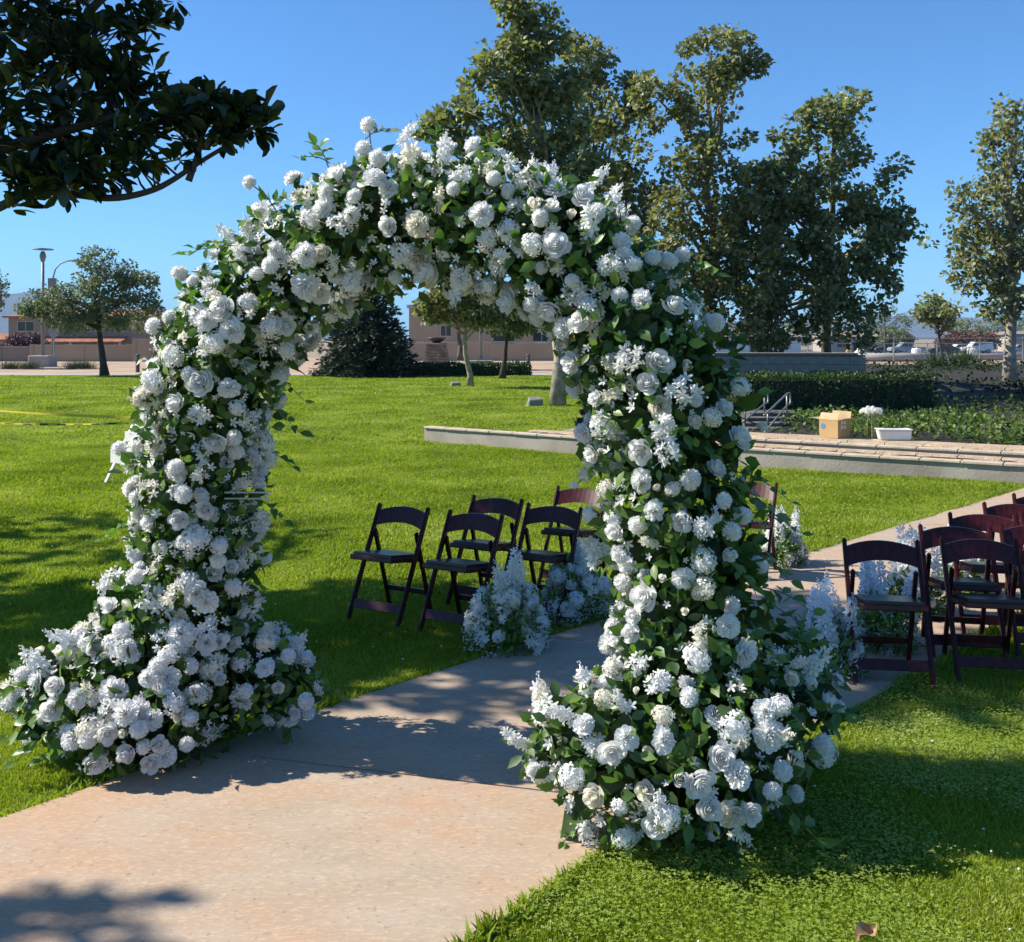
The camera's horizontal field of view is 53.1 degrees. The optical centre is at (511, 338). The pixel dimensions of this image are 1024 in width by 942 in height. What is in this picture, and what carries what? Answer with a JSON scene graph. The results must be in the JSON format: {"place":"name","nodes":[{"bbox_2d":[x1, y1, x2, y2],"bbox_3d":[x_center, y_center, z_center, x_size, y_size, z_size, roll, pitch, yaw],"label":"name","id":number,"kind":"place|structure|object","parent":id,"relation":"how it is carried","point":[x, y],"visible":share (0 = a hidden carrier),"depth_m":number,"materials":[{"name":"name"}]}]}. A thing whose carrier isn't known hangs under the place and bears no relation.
{"place":"outdoors","nodes":[
{"label":"outdoors","id":0,"kind":"place"},
{"bbox_2d":[2,310,188,345],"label":"house","id":1,"kind":"structure","parent":0,"point":[27,325],"depth_m":118.00,"materials":[{"name":"beige paint"}]},
{"bbox_2d":[17,321,34,331],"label":"window","id":2,"kind":"structure","parent":1,"relation":"in","point":[22,326],"depth_m":117.97,"materials":[{"name":"grey glass"}]},
{"bbox_2d":[0,292,370,338],"bbox_3d":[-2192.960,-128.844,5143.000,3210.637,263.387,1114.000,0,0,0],"label":"mountain","id":3,"kind":"structure","parent":0,"point":[9,302],"depth_m":5097.02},
{"bbox_2d":[0,373,629,374],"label":"sidewalk","id":4,"kind":"structure","parent":0,"point":[140,373],"depth_m":49.28,"materials":[{"name":"concrete"}]},
{"bbox_2d":[0,358,1019,372],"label":"dirt lot","id":5,"kind":"structure","parent":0,"point":[306,366],"depth_m":58.13,"materials":[{"name":"soil"}]},
{"bbox_2d":[0,269,9,311],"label":"street tree","id":6,"kind":"object","parent":5,"relation":"on","point":[3,286],"visible":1,"depth_m":58.37,"materials":[{"name":"green plant"}]},
{"bbox_2d":[0,359,27,368],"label":"grass clump","id":7,"kind":"object","parent":5,"relation":"on","point":[10,366],"visible":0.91,"depth_m":57.79,"materials":[{"name":"plant"}]},
{"bbox_2d":[0,346,29,360],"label":"garden wall","id":8,"kind":"structure","parent":5,"relation":"on","point":[15,353],"depth_m":82.00,"materials":[{"name":"grey paint"}]},
{"bbox_2d":[2,331,49,345],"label":"plum bush","id":9,"kind":"object","parent":5,"relation":"on","point":[26,340],"visible":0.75,"depth_m":83.48,"materials":[{"name":"purple plant"}]},
{"bbox_2d":[9,359,47,368],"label":"grass clump","id":10,"kind":"object","parent":5,"relation":"on","point":[30,366],"visible":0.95,"depth_m":57.83,"materials":[{"name":"plant"}]},
{"bbox_2d":[28,248,56,366],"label":"lamp post","id":11,"kind":"object","parent":5,"relation":"on","point":[51,361],"visible":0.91,"depth_m":61.90,"materials":[{"name":"metal"}]},
{"bbox_2d":[48,326,58,354],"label":"traffic sign","id":12,"kind":"object","parent":5,"relation":"on","point":[52,333],"visible":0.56,"depth_m":65.95,"materials":[{"name":"metal"}]},
{"bbox_2d":[48,260,78,354],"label":"street light","id":13,"kind":"object","parent":5,"relation":"on","point":[51,280],"visible":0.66,"depth_m":69.90,"materials":[{"name":"grey paint"}]},
{"bbox_2d":[58,358,89,368],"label":"grass clump","id":14,"kind":"object","parent":5,"relation":"on","point":[75,366],"visible":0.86,"depth_m":57.71,"materials":[{"name":"plant"}]},
{"bbox_2d":[30,344,131,361],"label":"garden wall","id":15,"kind":"structure","parent":5,"relation":"on","point":[114,353],"depth_m":80.00,"materials":[{"name":"beige paint"}]},
{"bbox_2d":[69,358,108,368],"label":"grass clump","id":16,"kind":"object","parent":5,"relation":"on","point":[86,365],"visible":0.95,"depth_m":57.77,"materials":[{"name":"plant"}]},
{"bbox_2d":[129,306,177,357],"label":"street tree","id":17,"kind":"object","parent":5,"relation":"on","point":[141,326],"visible":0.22,"depth_m":71.56,"materials":[{"name":"green plant"}]},
{"bbox_2d":[132,338,188,361],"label":"garden wall","id":18,"kind":"structure","parent":5,"relation":"on","point":[140,346],"depth_m":79.00,"materials":[{"name":"beige paint"}]},
{"bbox_2d":[423,338,449,362],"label":"fire bowl pedestal","id":19,"kind":"object","parent":5,"relation":"on","point":[436,353],"visible":0.84,"depth_m":59.36,"materials":[{"name":"stone"}]},
{"bbox_2d":[420,299,463,359],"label":"young tree","id":20,"kind":"object","parent":5,"relation":"on","point":[460,351],"visible":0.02,"depth_m":55.90,"materials":[{"name":"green plant"}]},
{"bbox_2d":[469,260,492,362],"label":"lamp post","id":21,"kind":"object","parent":5,"relation":"on","point":[481,358],"visible":0.27,"depth_m":67.89,"materials":[{"name":"metal"}]},
{"bbox_2d":[398,343,577,360],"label":"garden wall","id":22,"kind":"structure","parent":5,"relation":"on","point":[521,351],"depth_m":92.00,"materials":[{"name":"beige paint"}]},
{"bbox_2d":[407,305,578,357],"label":"tan building","id":23,"kind":"structure","parent":5,"relation":"on","point":[419,334],"depth_m":108.00,"materials":[{"name":"paint"}]},
{"bbox_2d":[440,325,451,336],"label":"window","id":24,"kind":"structure","parent":23,"relation":"in","point":[445,331],"depth_m":107.97,"materials":[{"name":"grey glass"}]},
{"bbox_2d":[491,331,513,340],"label":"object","id":25,"kind":"structure","parent":23,"relation":"in","point":[500,338],"depth_m":107.94,"materials":[{"name":"glass"}]},
{"bbox_2d":[532,330,548,340],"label":"window","id":26,"kind":"structure","parent":23,"relation":"in","point":[536,337],"depth_m":107.97,"materials":[{"name":"grey glass"}]},
{"bbox_2d":[756,343,1021,360],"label":"chain link fence","id":27,"kind":"object","parent":5,"relation":"on","point":[912,347],"visible":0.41,"depth_m":96.97,"materials":[{"name":"metal"}]},
{"bbox_2d":[783,337,1023,363],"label":"chain link fence","id":28,"kind":"object","parent":5,"relation":"on","point":[936,346],"visible":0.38,"depth_m":67.98,"materials":[{"name":"metal"}]},
{"bbox_2d":[858,353,950,361],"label":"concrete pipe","id":29,"kind":"object","parent":5,"relation":"on","point":[881,357],"visible":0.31,"depth_m":77.79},
{"bbox_2d":[908,289,960,358],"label":"young tree","id":30,"kind":"object","parent":5,"relation":"on","point":[924,310],"visible":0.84,"depth_m":47.82,"materials":[{"name":"green plant"}]},
{"bbox_2d":[953,354,1021,359],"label":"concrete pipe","id":31,"kind":"object","parent":5,"relation":"on","point":[999,356],"visible":0.1,"depth_m":83.82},
{"bbox_2d":[0,488,1023,941],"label":"path","id":32,"kind":"structure","parent":0,"point":[416,810],"depth_m":3.87,"materials":[{"name":"concrete"}]},
{"bbox_2d":[761,504,810,568],"bbox_3d":[2.227,1.619,8.394,0.441,0.517,0.445,0,0,0],"label":"flower arrangement","id":33,"kind":"object","parent":32,"relation":"on","point":[789,544],"visible":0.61,"depth_m":8.31,"materials":[{"name":"white plant"}]},
{"bbox_2d":[774,570,870,678],"bbox_3d":[1.717,1.585,5.696,0.524,0.585,0.565,0,0,0],"label":"flower arrangement","id":34,"kind":"object","parent":32,"relation":"on","point":[831,626],"visible":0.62,"depth_m":5.59,"materials":[{"name":"white plant"}]},
{"bbox_2d":[841,560,925,657],"bbox_3d":[2.225,1.571,6.121,0.517,0.622,0.518,0,0,18],"label":"flower arrangement","id":35,"kind":"object","parent":32,"relation":"on","point":[873,622],"visible":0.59,"depth_m":6.08,"materials":[{"name":"white plant"}]},
{"bbox_2d":[842,537,935,688],"bbox_3d":[2.066,1.492,5.655,0.418,0.727,0.475,0,0,8],"label":"folding chair","id":36,"kind":"object","parent":32,"relation":"on","point":[862,551],"visible":0.88,"depth_m":5.68,"materials":[{"name":"brown wood"}]},
{"bbox_2d":[881,521,958,619],"bbox_3d":[2.684,1.550,6.882,0.527,0.645,0.520,0,0,-28],"label":"flower arrangement","id":37,"kind":"object","parent":32,"relation":"on","point":[896,576],"visible":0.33,"depth_m":6.82,"materials":[{"name":"white plant"}]},
{"bbox_2d":[931,524,994,594],"bbox_3d":[3.265,1.581,7.439,0.513,0.588,0.519,0,0,-44],"label":"flower arrangement","id":38,"kind":"object","parent":32,"relation":"on","point":[964,574],"visible":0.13,"depth_m":7.32,"materials":[{"name":"white plant"}]},
{"bbox_2d":[918,524,1008,657],"bbox_3d":[2.667,1.492,6.085,0.418,0.727,0.474,0,0,10],"label":"folding chair","id":39,"kind":"object","parent":32,"relation":"on","point":[928,538],"visible":0.77,"depth_m":6.13,"materials":[{"name":"brown wood"}]},
{"bbox_2d":[948,512,1023,633],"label":"folding chair","id":40,"kind":"object","parent":32,"relation":"on","point":[981,522],"visible":0.55,"depth_m":6.60,"materials":[{"name":"brown wood"}]},
{"bbox_2d":[982,501,1023,613],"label":"folding chair","id":41,"kind":"object","parent":32,"relation":"on","point":[1007,511],"visible":0.22,"depth_m":7.09,"materials":[{"name":"brown wood"}]},
{"bbox_2d":[1012,493,1023,548],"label":"folding chair","id":42,"kind":"object","parent":32,"relation":"on","point":[1020,500],"visible":0.26,"depth_m":7.49,"materials":[{"name":"brown wood"}]},
{"bbox_2d":[0,374,1023,941],"bbox_3d":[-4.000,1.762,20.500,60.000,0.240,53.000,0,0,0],"label":"lawn","id":43,"kind":"structure","parent":0,"point":[422,417],"depth_m":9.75,"materials":[{"name":"plant"}]},
{"bbox_2d":[0,422,128,425],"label":"caution tape","id":44,"kind":"object","parent":43,"relation":"on","point":[64,424],"visible":1,"depth_m":12.67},
{"bbox_2d":[0,410,130,417],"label":"caution tape","id":45,"kind":"object","parent":43,"relation":"on","point":[81,415],"visible":0.98,"depth_m":12.87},
{"bbox_2d":[13,245,165,375],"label":"street tree","id":46,"kind":"object","parent":43,"relation":"on","point":[63,306],"visible":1,"depth_m":45.54,"materials":[{"name":"green plant"}]},
{"bbox_2d":[104,424,154,482],"bbox_3d":[-4.645,1.480,13.049,1.004,0.756,0.622,0,0,38],"label":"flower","id":47,"kind":"object","parent":43,"relation":"on","point":[114,459],"visible":0.3,"depth_m":13.11,"materials":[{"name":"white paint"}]},
{"bbox_2d":[0,0,284,215],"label":"magnolia tree","id":48,"kind":"object","parent":43,"relation":"on","point":[59,169],"visible":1,"depth_m":7.07,"materials":[{"name":"green plant"}]},
{"bbox_2d":[346,502,431,626],"bbox_3d":[-0.808,1.492,6.851,0.418,0.727,0.474,0,0,28],"label":"folding chair","id":49,"kind":"object","parent":43,"relation":"on","point":[417,518],"visible":0.95,"depth_m":6.84,"materials":[{"name":"brown wood"}]},
{"bbox_2d":[0,116,864,861],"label":"floral arch","id":50,"kind":"structure","parent":43,"relation":"on","point":[678,724],"depth_m":4.21,"materials":[{"name":"white plant"}]},
{"bbox_2d":[411,266,507,385],"bbox_3d":[-1.776,-0.502,35.163,3.364,4.391,2.472,0,0,0],"label":"young tree","id":51,"kind":"object","parent":43,"relation":"on","point":[474,315],"visible":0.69,"depth_m":34.94,"materials":[{"name":"green plant"}]},
{"bbox_2d":[418,509,504,638],"bbox_3d":[-0.307,1.492,6.581,0.418,0.727,0.474,0,0,29],"label":"folding chair","id":52,"kind":"object","parent":43,"relation":"on","point":[488,524],"visible":0.84,"depth_m":6.58,"materials":[{"name":"brown wood"}]},
{"bbox_2d":[413,360,532,375],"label":"hedge","id":53,"kind":"object","parent":43,"relation":"on","point":[480,368],"visible":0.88,"depth_m":45.86,"materials":[{"name":"green plant"}]},
{"bbox_2d":[446,494,523,604],"bbox_3d":[-0.172,1.492,7.221,0.418,0.727,0.475,0,0,29],"label":"folding chair","id":54,"kind":"object","parent":43,"relation":"on","point":[509,508],"visible":0.62,"depth_m":7.24,"materials":[{"name":"brown wood"}]},
{"bbox_2d":[459,544,554,658],"bbox_3d":[-0.018,1.558,6.153,0.585,0.680,0.582,0,0,0],"label":"flower arrangement","id":55,"kind":"object","parent":43,"relation":"on","point":[512,599],"visible":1,"depth_m":6.04,"materials":[{"name":"white plant"}]},
{"bbox_2d":[3,417,1023,941],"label":"clover","id":56,"kind":"object","parent":43,"relation":"on","point":[881,896],"depth_m":3.58,"materials":[{"name":"plant"}]},
{"bbox_2d":[484,292,543,378],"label":"young tree","id":57,"kind":"object","parent":43,"relation":"on","point":[513,327],"visible":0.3,"depth_m":41.64,"materials":[{"name":"green plant"}]},
{"bbox_2d":[410,0,624,405],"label":"sycamore tree","id":58,"kind":"object","parent":43,"relation":"on","point":[540,93],"visible":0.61,"depth_m":25.16,"materials":[{"name":"green plant"}]},
{"bbox_2d":[525,396,542,405],"bbox_3d":[0.550,1.543,25.100,0.418,0.254,0.266,0,0,-20],"label":"utility box","id":59,"kind":"object","parent":43,"relation":"on","point":[536,401],"visible":0.81,"depth_m":25.01,"materials":[{"name":"grey plastic"}]},
{"bbox_2d":[507,502,583,626],"bbox_3d":[0.222,1.492,6.861,0.418,0.727,0.475,0,0,28],"label":"folding chair","id":60,"kind":"object","parent":43,"relation":"on","point":[571,518],"visible":0.69,"depth_m":6.91,"materials":[{"name":"brown wood"}]},
{"bbox_2d":[537,485,606,583],"bbox_3d":[0.467,1.492,7.701,0.418,0.727,0.475,0,0,27],"label":"folding chair","id":61,"kind":"object","parent":43,"relation":"on","point":[585,495],"visible":0.62,"depth_m":7.77,"materials":[{"name":"brown wood"}]},
{"bbox_2d":[537,535,614,625],"bbox_3d":[0.433,1.583,6.766,0.567,0.580,0.567,0,0,0],"label":"flower arrangement","id":62,"kind":"object","parent":43,"relation":"on","point":[589,586],"visible":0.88,"depth_m":6.67,"materials":[{"name":"white plant"}]},
{"bbox_2d":[424,426,1023,483],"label":"terrace wall","id":63,"kind":"structure","parent":43,"relation":"on","point":[980,470],"depth_m":14.38,"materials":[{"name":"grey concrete"}]},
{"bbox_2d":[529,429,1023,462],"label":"terrace wall","id":64,"kind":"structure","parent":63,"relation":"on","point":[914,454],"depth_m":14.23,"materials":[{"name":"grey concrete"}]},
{"bbox_2d":[721,480,778,573],"bbox_3d":[1.847,1.492,8.051,0.418,0.727,0.474,0,0,28],"label":"folding chair","id":65,"kind":"object","parent":43,"relation":"on","point":[763,490],"visible":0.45,"depth_m":8.06,"materials":[{"name":"brown wood"}]},
{"bbox_2d":[855,921,876,940],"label":"fallen leaf","id":66,"kind":"object","parent":43,"relation":"on","point":[862,929],"visible":1,"depth_m":3.13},
{"bbox_2d":[939,536,1023,681],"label":"folding chair","id":67,"kind":"object","parent":43,"relation":"on","point":[957,550],"visible":0.96,"depth_m":5.76,"materials":[{"name":"brown wood"}]},
{"bbox_2d":[998,522,1023,656],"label":"folding chair","id":68,"kind":"object","parent":43,"relation":"on","point":[1008,536],"visible":0.69,"depth_m":6.25,"materials":[{"name":"brown wood"}]},
{"bbox_2d":[0,0,1023,338],"label":"sky","id":69,"kind":"structure","parent":0,"point":[933,69],"materials":[{"name":"blue"}]},
{"bbox_2d":[274,339,1019,425],"bbox_3d":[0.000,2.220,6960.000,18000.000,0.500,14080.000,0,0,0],"label":"ground","id":70,"kind":"structure","parent":0,"point":[314,354],"depth_m":238.71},
{"bbox_2d":[307,293,419,377],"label":"spruce tree","id":71,"kind":"object","parent":70,"relation":"on","point":[366,358],"visible":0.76,"depth_m":45.05,"materials":[{"name":"green plant"}]},
{"bbox_2d":[860,305,913,335],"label":"tree","id":72,"kind":"object","parent":70,"relation":"on","point":[906,322],"visible":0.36,"depth_m":228.66,"materials":[{"name":"green plant"}]},
{"bbox_2d":[876,326,917,351],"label":"tree","id":73,"kind":"object","parent":70,"relation":"on","point":[897,333],"visible":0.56,"depth_m":178.88,"materials":[{"name":"green plant"}]},
{"bbox_2d":[934,330,972,352],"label":"shrub","id":74,"kind":"object","parent":70,"relation":"on","point":[956,334],"visible":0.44,"depth_m":174.86,"materials":[{"name":"brown plant"}]},
{"bbox_2d":[951,317,987,334],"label":"tree","id":75,"kind":"object","parent":70,"relation":"on","point":[962,328],"visible":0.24,"depth_m":229.19,"materials":[{"name":"green plant"}]},
{"bbox_2d":[967,329,1001,351],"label":"shrub","id":76,"kind":"object","parent":70,"relation":"on","point":[991,334],"visible":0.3,"depth_m":177.06,"materials":[{"name":"brown plant"}]},
{"bbox_2d":[978,311,1023,332],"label":"tree","id":77,"kind":"object","parent":70,"relation":"on","point":[1021,326],"visible":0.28,"depth_m":220.15,"materials":[{"name":"green plant"}]},
{"bbox_2d":[713,332,804,354],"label":"house","id":78,"kind":"structure","parent":0,"point":[747,348],"depth_m":150.00,"materials":[{"name":"white paint"}]},
{"bbox_2d":[581,350,1021,355],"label":"car park","id":79,"kind":"structure","parent":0,"point":[991,352],"depth_m":176.25,"materials":[{"name":"asphalt"}]},
{"bbox_2d":[782,315,851,346],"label":"tree","id":80,"kind":"object","parent":79,"relation":"on","point":[792,329],"visible":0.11,"depth_m":208.65,"materials":[{"name":"green plant"}]},
{"bbox_2d":[887,342,926,352],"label":"pickup truck","id":81,"kind":"object","parent":79,"relation":"on","point":[902,347],"visible":0.55,"depth_m":159.20,"materials":[{"name":"silver metal"}]},
{"bbox_2d":[928,345,959,353],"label":"parked car","id":82,"kind":"object","parent":79,"relation":"on","point":[948,348],"visible":0.45,"depth_m":157.18,"materials":[{"name":"paint"}]},
{"bbox_2d":[960,342,993,353],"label":"parked suv","id":83,"kind":"object","parent":79,"relation":"on","point":[989,347],"visible":0.52,"depth_m":161.16,"materials":[{"name":"white paint"}]},
{"bbox_2d":[581,364,1023,445],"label":"planting bed","id":84,"kind":"object","parent":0,"point":[960,388],"visible":0.12,"depth_m":27.90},
{"bbox_2d":[556,24,686,359],"bbox_3d":[3.129,-3.850,30.459,4.741,11.073,3.122,0,0,0],"label":"sycamore tree","id":85,"kind":"object","parent":84,"relation":"on","point":[599,130],"visible":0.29,"depth_m":30.07,"materials":[{"name":"green plant"}]},
{"bbox_2d":[600,22,789,350],"bbox_3d":[5.879,-3.507,29.307,4.492,10.458,6.226,0,0,41],"label":"sycamore tree","id":86,"kind":"object","parent":84,"relation":"on","point":[724,77],"visible":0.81,"depth_m":28.21,"materials":[{"name":"green plant"}]},
{"bbox_2d":[741,410,805,429],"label":"steps","id":87,"kind":"structure","parent":84,"relation":"on","point":[757,417],"depth_m":19.62,"materials":[{"name":"concrete"}]},
{"bbox_2d":[742,394,768,422],"bbox_3d":[4.638,1.294,19.506,0.038,0.513,2.133,0,0,27],"label":"handrail","id":88,"kind":"object","parent":87,"relation":"on","point":[755,411],"visible":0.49,"depth_m":19.62,"materials":[{"name":"metal"}]},
{"bbox_2d":[763,392,790,432],"bbox_3d":[4.965,1.355,19.106,0.038,0.638,2.140,0,0,27],"label":"handrail","id":89,"kind":"object","parent":87,"relation":"on","point":[775,404],"visible":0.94,"depth_m":19.24,"materials":[{"name":"metal"}]},
{"bbox_2d":[714,352,865,374],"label":"block wall","id":90,"kind":"structure","parent":84,"relation":"on","point":[794,362],"depth_m":26.22,"materials":[{"name":"concrete"}]},
{"bbox_2d":[718,86,928,354],"bbox_3d":[9.766,-2.759,30.607,5.012,9.085,7.850,0,0,42],"label":"sycamore tree","id":91,"kind":"object","parent":84,"relation":"on","point":[825,272],"visible":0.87,"depth_m":29.09,"materials":[{"name":"green plant"}]},
{"bbox_2d":[727,368,941,413],"bbox_3d":[7.000,1.203,23.099,4.877,1.100,1.908,0,0,-8],"label":"hedge","id":92,"kind":"object","parent":84,"relation":"on","point":[894,390],"visible":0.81,"depth_m":22.42,"materials":[{"name":"green plant"}]},
{"bbox_2d":[736,400,1023,444],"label":"ground cover","id":93,"kind":"object","parent":84,"relation":"on","point":[1016,428],"visible":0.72,"depth_m":17.05,"materials":[{"name":"green plant"}]},
{"bbox_2d":[909,345,951,364],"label":"grass clump","id":94,"kind":"object","parent":84,"relation":"on","point":[940,359],"visible":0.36,"depth_m":45.90,"materials":[{"name":"green plant"}]},
{"bbox_2d":[865,358,1023,407],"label":"bank growth","id":95,"kind":"object","parent":84,"relation":"on","point":[954,363],"visible":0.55,"depth_m":34.87,"materials":[{"name":"green plant"}]},
{"bbox_2d":[933,346,972,362],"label":"grass clump","id":96,"kind":"object","parent":84,"relation":"on","point":[954,357],"visible":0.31,"depth_m":45.92,"materials":[{"name":"green plant"}]},
{"bbox_2d":[946,342,985,364],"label":"grass clump","id":97,"kind":"object","parent":84,"relation":"on","point":[972,357],"visible":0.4,"depth_m":45.80,"materials":[{"name":"green plant"}]},
{"bbox_2d":[917,92,1023,380],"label":"sycamore tree","id":98,"kind":"object","parent":84,"relation":"on","point":[1005,262],"visible":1,"depth_m":32.86,"materials":[{"name":"green plant"}]},
{"bbox_2d":[812,332,888,351],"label":"house","id":99,"kind":"structure","parent":0,"point":[836,348],"depth_m":185.00,"materials":[{"name":"paint"}]},
{"bbox_2d":[729,315,1023,337],"bbox_3d":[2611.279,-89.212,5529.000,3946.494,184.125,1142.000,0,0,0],"label":"mountain","id":100,"kind":"structure","parent":0,"point":[917,331],"depth_m":5447.78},
{"bbox_2d":[985,331,1023,351],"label":"house","id":101,"kind":"structure","parent":0,"point":[1019,334],"depth_m":190.69,"materials":[{"name":"paint"}]},
{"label":"terrace floor","id":102,"kind":"structure","parent":0,"visible":0},
{"bbox_2d":[751,437,1023,457],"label":"terrace wall","id":103,"kind":"structure","parent":102,"relation":"on","point":[1002,454],"depth_m":14.51,"materials":[{"name":"grey concrete"}]},
{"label":"terrace floor","id":104,"kind":"structure","parent":0,"visible":0},
{"bbox_2d":[749,432,1023,451],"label":"terrace wall","id":105,"kind":"structure","parent":104,"relation":"on","point":[906,442],"depth_m":14.77,"materials":[{"name":"grey concrete"}]},
{"bbox_2d":[813,410,854,438],"bbox_3d":[4.885,1.292,15.517,0.328,0.390,0.571,0,0,-35],"label":"cardboard box","id":106,"kind":"object","parent":105,"relation":"on","point":[835,424],"visible":1,"depth_m":15.41,"materials":[{"name":"cardboard"}]},
{"bbox_2d":[859,405,882,438],"bbox_3d":[5.368,1.241,15.310,0.354,0.492,0.305,0,0,0],"label":"flower stand","id":107,"kind":"object","parent":105,"relation":"on","point":[868,409],"visible":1,"depth_m":15.24,"materials":[{"name":"plant"}]},
{"bbox_2d":[874,428,912,439],"bbox_3d":[5.625,1.405,15.100,0.490,0.165,0.240,0,0,6],"label":"white tub","id":108,"kind":"object","parent":105,"relation":"on","point":[894,433],"visible":1,"depth_m":15.00,"materials":[{"name":"paint"}]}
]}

